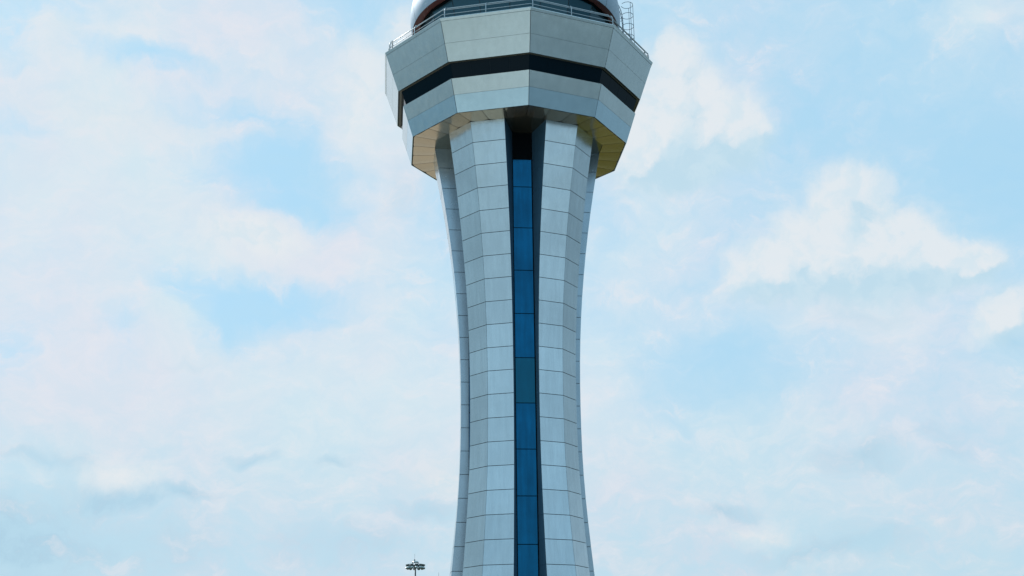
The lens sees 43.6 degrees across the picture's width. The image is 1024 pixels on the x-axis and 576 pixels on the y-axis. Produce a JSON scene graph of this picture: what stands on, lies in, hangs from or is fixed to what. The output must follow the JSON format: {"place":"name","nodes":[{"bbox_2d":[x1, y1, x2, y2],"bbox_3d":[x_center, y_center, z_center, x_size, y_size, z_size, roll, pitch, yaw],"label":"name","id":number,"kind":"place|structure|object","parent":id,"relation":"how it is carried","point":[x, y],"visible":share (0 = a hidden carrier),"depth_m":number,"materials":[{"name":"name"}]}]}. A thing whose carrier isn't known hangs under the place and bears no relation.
{"place":"outdoors","nodes":[
{"label":"outdoors","id":0,"kind":"place"},
{"bbox_2d":[0,0,1023,575],"label":"sky","id":1,"kind":"structure","parent":0,"point":[229,346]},
{"label":"concrete apron","id":2,"kind":"structure","parent":0,"visible":0},
{"bbox_2d":[406,559,424,575],"bbox_3d":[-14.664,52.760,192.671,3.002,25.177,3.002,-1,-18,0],"label":"floodlight mast","id":3,"kind":"object","parent":2,"relation":"on","point":[418,566],"visible":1,"depth_m":195.55,"materials":[{"name":"metal"}]},
{"bbox_2d":[385,0,652,575],"bbox_3d":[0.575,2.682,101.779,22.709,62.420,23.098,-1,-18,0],"label":"control tower","id":4,"kind":"structure","parent":2,"relation":"on","point":[514,119],"depth_m":98.77,"materials":[{"name":"silver metal"}]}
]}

